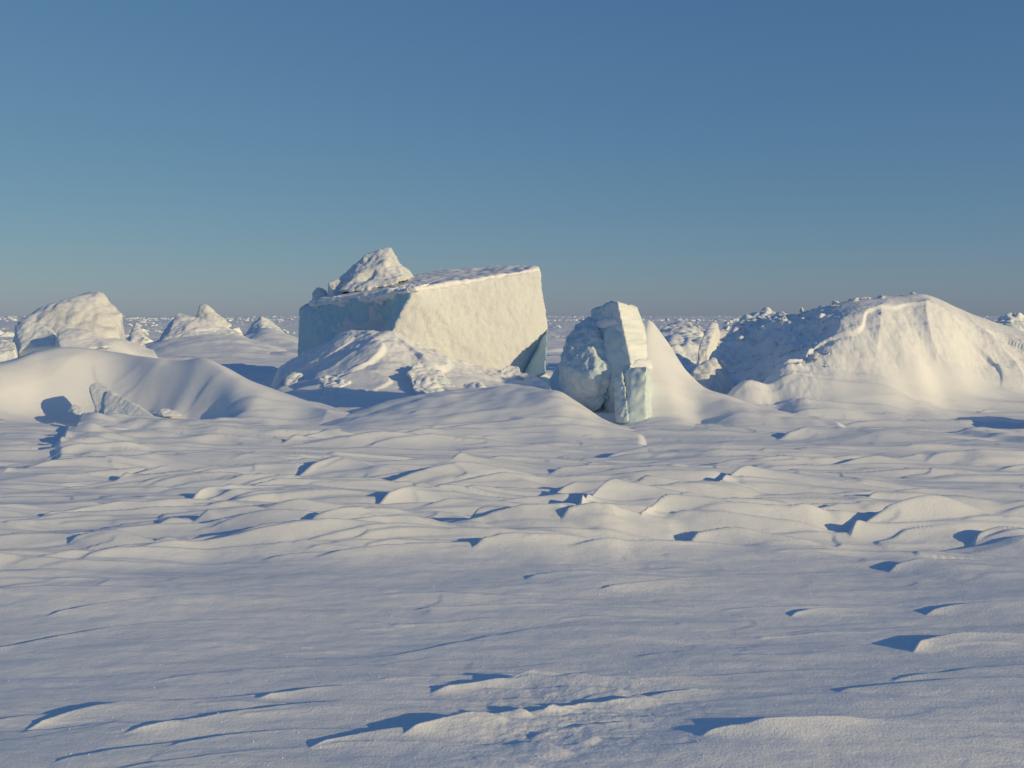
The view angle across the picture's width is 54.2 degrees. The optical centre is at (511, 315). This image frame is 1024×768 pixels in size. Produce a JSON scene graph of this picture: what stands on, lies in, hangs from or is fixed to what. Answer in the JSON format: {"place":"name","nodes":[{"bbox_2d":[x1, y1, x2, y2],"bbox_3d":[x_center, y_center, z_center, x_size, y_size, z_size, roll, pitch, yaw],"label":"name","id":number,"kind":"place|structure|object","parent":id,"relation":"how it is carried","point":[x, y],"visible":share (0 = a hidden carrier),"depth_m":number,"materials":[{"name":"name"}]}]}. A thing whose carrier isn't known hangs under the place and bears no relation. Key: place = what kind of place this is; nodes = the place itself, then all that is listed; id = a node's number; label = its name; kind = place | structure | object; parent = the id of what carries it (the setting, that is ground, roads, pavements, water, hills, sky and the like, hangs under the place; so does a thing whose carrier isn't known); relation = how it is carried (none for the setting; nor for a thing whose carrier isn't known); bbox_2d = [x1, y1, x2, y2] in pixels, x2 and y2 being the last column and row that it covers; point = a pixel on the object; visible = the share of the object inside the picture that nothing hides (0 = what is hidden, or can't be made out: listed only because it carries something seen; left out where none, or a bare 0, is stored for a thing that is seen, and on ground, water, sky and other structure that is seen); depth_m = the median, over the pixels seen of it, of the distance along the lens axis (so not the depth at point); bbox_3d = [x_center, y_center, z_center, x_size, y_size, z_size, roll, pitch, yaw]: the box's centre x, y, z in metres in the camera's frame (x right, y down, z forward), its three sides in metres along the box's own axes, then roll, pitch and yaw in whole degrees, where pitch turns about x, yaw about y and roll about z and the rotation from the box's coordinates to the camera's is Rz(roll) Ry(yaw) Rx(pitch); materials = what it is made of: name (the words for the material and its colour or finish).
{"place":"outdoors","nodes":[
{"label":"outdoors","id":0,"kind":"place"},
{"bbox_2d":[8,501,1011,766],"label":"frost crystals","id":1,"kind":"object","parent":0,"point":[532,649],"visible":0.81,"depth_m":4.60,"materials":[{"name":"white"}]},
{"bbox_2d":[0,316,1023,767],"bbox_3d":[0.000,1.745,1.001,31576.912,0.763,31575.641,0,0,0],"label":"snow ground","id":2,"kind":"structure","parent":0,"point":[602,622],"depth_m":6.24,"materials":[{"name":"white snow"}]},
{"bbox_2d":[0,332,14,336],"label":"ice chunk","id":3,"kind":"object","parent":2,"relation":"on","point":[8,334],"visible":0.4,"depth_m":78.67,"materials":[{"name":"white snow"}]},
{"bbox_2d":[14,321,55,356],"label":"snowy block","id":4,"kind":"structure","parent":2,"relation":"on","point":[31,336],"depth_m":23.33,"materials":[{"name":"white snow"}]},
{"bbox_2d":[67,404,87,414],"bbox_3d":[-7.226,1.541,16.599,0.306,0.148,0.622,0,0,-30],"label":"ice chip","id":5,"kind":"object","parent":2,"relation":"on","point":[75,409],"visible":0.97,"depth_m":16.45,"materials":[{"name":"white snow"}]},
{"bbox_2d":[13,291,157,357],"bbox_3d":[-11.282,0.785,25.445,4.634,2.912,6.982,0,0,-19],"label":"ice hummock","id":6,"kind":"object","parent":2,"relation":"on","point":[99,314],"visible":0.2,"depth_m":25.46,"materials":[{"name":"white snow"}]},
{"bbox_2d":[89,383,152,415],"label":"tilted ice slab","id":7,"kind":"structure","parent":2,"relation":"on","point":[106,400],"depth_m":16.39,"materials":[{"name":"white ice"}]},
{"bbox_2d":[127,323,145,346],"bbox_3d":[-15.307,1.266,40.648,0.840,1.989,3.327,0,0,-25],"label":"hummock","id":8,"kind":"object","parent":2,"relation":"on","point":[136,335],"visible":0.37,"depth_m":39.97,"materials":[{"name":"white snow"}]},
{"bbox_2d":[0,347,349,424],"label":"snow drift","id":9,"kind":"object","parent":2,"relation":"on","point":[50,385],"visible":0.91,"depth_m":17.43,"materials":[{"name":"white snow"}]},
{"bbox_2d":[0,341,17,361],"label":"ice chunk","id":10,"kind":"object","parent":9,"relation":"on","point":[8,350],"visible":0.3,"depth_m":22.31,"materials":[{"name":"white snow"}]},
{"bbox_2d":[56,328,111,349],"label":"snowy block","id":11,"kind":"structure","parent":9,"relation":"on","point":[73,337],"depth_m":22.23,"materials":[{"name":"white snow"}]},
{"bbox_2d":[156,409,181,416],"bbox_3d":[-5.751,1.603,16.703,0.366,0.117,0.636,0,0,-28],"label":"ice chip","id":12,"kind":"object","parent":9,"relation":"on","point":[167,412],"visible":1,"depth_m":16.54,"materials":[{"name":"white snow"}]},
{"bbox_2d":[145,304,289,357],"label":"hummock","id":13,"kind":"object","parent":2,"relation":"on","point":[206,331],"visible":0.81,"depth_m":48.06,"materials":[{"name":"white snow"}]},
{"bbox_2d":[230,327,241,333],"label":"ice chunk","id":14,"kind":"object","parent":2,"relation":"on","point":[237,329],"visible":0.3,"depth_m":92.04,"materials":[{"name":"white ice"}]},
{"bbox_2d":[244,316,298,344],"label":"hummock","id":15,"kind":"object","parent":2,"relation":"on","point":[264,330],"visible":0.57,"depth_m":67.06,"materials":[{"name":"white snow"}]},
{"bbox_2d":[318,390,334,400],"bbox_3d":[-3.761,1.856,21.111,0.573,0.619,1.558,0,0,0],"label":"ice chunk","id":16,"kind":"object","parent":2,"relation":"on","point":[328,397],"visible":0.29,"depth_m":20.74,"materials":[{"name":"white ice"}]},
{"bbox_2d":[347,389,373,397],"bbox_3d":[-3.216,1.832,21.153,0.823,0.585,1.344,0,0,-16],"label":"ice chunk","id":17,"kind":"object","parent":2,"relation":"on","point":[361,390],"visible":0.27,"depth_m":21.00,"materials":[{"name":"white ice"}]},
{"bbox_2d":[271,330,550,398],"bbox_3d":[-2.592,1.245,24.613,8.260,1.809,8.611,0,0,0],"label":"snow apron","id":18,"kind":"object","parent":2,"relation":"on","point":[381,363],"visible":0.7,"depth_m":22.77,"materials":[{"name":"white snow"}]},
{"bbox_2d":[283,372,303,385],"bbox_3d":[-4.932,1.644,23.217,0.622,0.682,1.292,0,0,0],"label":"ice chunk","id":19,"kind":"object","parent":18,"relation":"on","point":[292,378],"visible":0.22,"depth_m":22.91,"materials":[{"name":"white ice"}]},
{"bbox_2d":[317,367,354,390],"bbox_3d":[-3.685,1.592,22.134,1.028,0.903,1.911,0,0,21],"label":"ice chunk","id":20,"kind":"object","parent":18,"relation":"on","point":[331,384],"visible":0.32,"depth_m":21.66,"materials":[{"name":"white ice"}]},
{"bbox_2d":[406,361,454,394],"bbox_3d":[-1.705,1.590,21.478,1.125,1.183,2.392,0,0,11],"label":"ice chunk","id":21,"kind":"object","parent":18,"relation":"on","point":[425,377],"visible":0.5,"depth_m":21.34,"materials":[{"name":"white ice"}]},
{"bbox_2d":[462,381,485,387],"bbox_3d":[-0.734,1.734,21.537,0.688,0.628,1.461,0,0,0],"label":"ice chunk","id":22,"kind":"object","parent":18,"relation":"on","point":[478,384],"visible":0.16,"depth_m":21.41,"materials":[{"name":"white ice"}]},
{"bbox_2d":[500,366,523,379],"bbox_3d":[0.120,1.563,24.621,0.653,0.674,1.201,0,0,27],"label":"ice chunk","id":23,"kind":"object","parent":18,"relation":"on","point":[512,372],"visible":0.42,"depth_m":24.42,"materials":[{"name":"white ice"}]},
{"bbox_2d":[298,265,547,376],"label":"ice block","id":24,"kind":"structure","parent":2,"relation":"on","point":[492,317],"depth_m":25.40,"materials":[{"name":"white ice"}]},
{"bbox_2d":[312,287,326,299],"bbox_3d":[-5.324,-0.591,27.668,0.415,0.409,0.836,0,0,-9],"label":"ice lump","id":25,"kind":"object","parent":24,"relation":"on","point":[318,293],"visible":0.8,"depth_m":27.52,"materials":[{"name":"white ice"}]},
{"bbox_2d":[327,279,343,296],"bbox_3d":[-4.800,-0.743,27.427,0.515,0.526,1.003,0,0,-6],"label":"ice lump","id":26,"kind":"object","parent":24,"relation":"on","point":[334,287],"visible":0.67,"depth_m":27.20,"materials":[{"name":"white ice"}]},
{"bbox_2d":[339,247,413,292],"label":"ice peak","id":27,"kind":"structure","parent":24,"relation":"on","point":[383,267],"depth_m":27.16,"materials":[{"name":"white ice"}]},
{"bbox_2d":[320,385,646,450],"bbox_3d":[-0.934,1.631,15.887,6.070,1.043,6.167,0,0,0],"label":"snow lip","id":28,"kind":"object","parent":2,"relation":"on","point":[522,414],"visible":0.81,"depth_m":14.53,"materials":[{"name":"white snow"}]},
{"bbox_2d":[3,316,996,320],"bbox_3d":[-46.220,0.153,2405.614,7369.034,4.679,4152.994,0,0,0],"label":"ice rubble","id":29,"kind":"object","parent":2,"relation":"on","point":[15,318],"visible":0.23,"depth_m":467.68,"materials":[{"name":"white ice"}]},
{"bbox_2d":[548,365,559,390],"bbox_3d":[0.891,1.156,18.302,0.467,0.586,1.161,0,0,0],"label":"ice boulder","id":30,"kind":"object","parent":2,"relation":"on","point":[553,380],"visible":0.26,"depth_m":18.10,"materials":[{"name":"ice"}]},
{"bbox_2d":[558,317,611,411],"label":"frosted ice block","id":31,"kind":"structure","parent":2,"relation":"on","point":[584,367],"depth_m":16.35,"materials":[{"name":"white ice"}]},
{"bbox_2d":[591,300,651,411],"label":"upright ice slab","id":32,"kind":"structure","parent":2,"relation":"on","point":[620,326],"depth_m":16.24,"materials":[{"name":"white ice"}]},
{"bbox_2d":[614,367,651,424],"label":"ice block","id":33,"kind":"structure","parent":2,"relation":"on","point":[633,391],"depth_m":15.54,"materials":[{"name":"white ice"}]},
{"bbox_2d":[660,321,702,363],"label":"ridge","id":34,"kind":"structure","parent":2,"relation":"on","point":[683,338],"depth_m":37.34,"materials":[{"name":"white snow"}]},
{"bbox_2d":[696,322,719,365],"bbox_3d":[5.779,1.202,29.486,0.546,2.036,3.509,0,0,18],"label":"fin","id":35,"kind":"object","parent":2,"relation":"on","point":[708,345],"visible":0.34,"depth_m":28.82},
{"bbox_2d":[691,357,734,393],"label":"ice block","id":36,"kind":"structure","parent":2,"relation":"on","point":[711,374],"depth_m":18.53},
{"bbox_2d":[719,330,728,338],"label":"ice chunk","id":37,"kind":"object","parent":2,"relation":"on","point":[723,333],"visible":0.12,"depth_m":60.72,"materials":[{"name":"white snow"}]},
{"bbox_2d":[609,320,845,432],"bbox_3d":[3.329,1.044,16.476,4.244,1.956,4.368,0,0,19],"label":"snow wind tail","id":38,"kind":"object","parent":2,"relation":"on","point":[681,396],"visible":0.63,"depth_m":15.77},
{"bbox_2d":[718,307,786,345],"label":"pressure ridge","id":39,"kind":"structure","parent":2,"relation":"on","point":[765,311],"depth_m":32.03,"materials":[{"name":"white snow"}]},
{"bbox_2d":[709,294,1023,422],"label":"snow mound","id":40,"kind":"object","parent":2,"relation":"on","point":[914,356],"visible":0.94,"depth_m":17.91,"materials":[{"name":"white snow"}]},
{"bbox_2d":[816,313,824,318],"bbox_3d":[5.841,0.005,18.876,0.210,0.112,0.095,0,0,0],"label":"ice rubble","id":41,"kind":"object","parent":40,"relation":"on","point":[820,316],"visible":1,"depth_m":18.85,"materials":[{"name":"white ice"}]},
{"bbox_2d":[993,312,1023,330],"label":"hummock","id":42,"kind":"object","parent":2,"relation":"on","point":[1015,320],"visible":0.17,"depth_m":30.66,"materials":[{"name":"white snow"}]},
{"bbox_2d":[0,0,1023,315],"label":"sky","id":43,"kind":"structure","parent":0,"point":[158,157],"materials":[{"name":"blue"}]}
]}

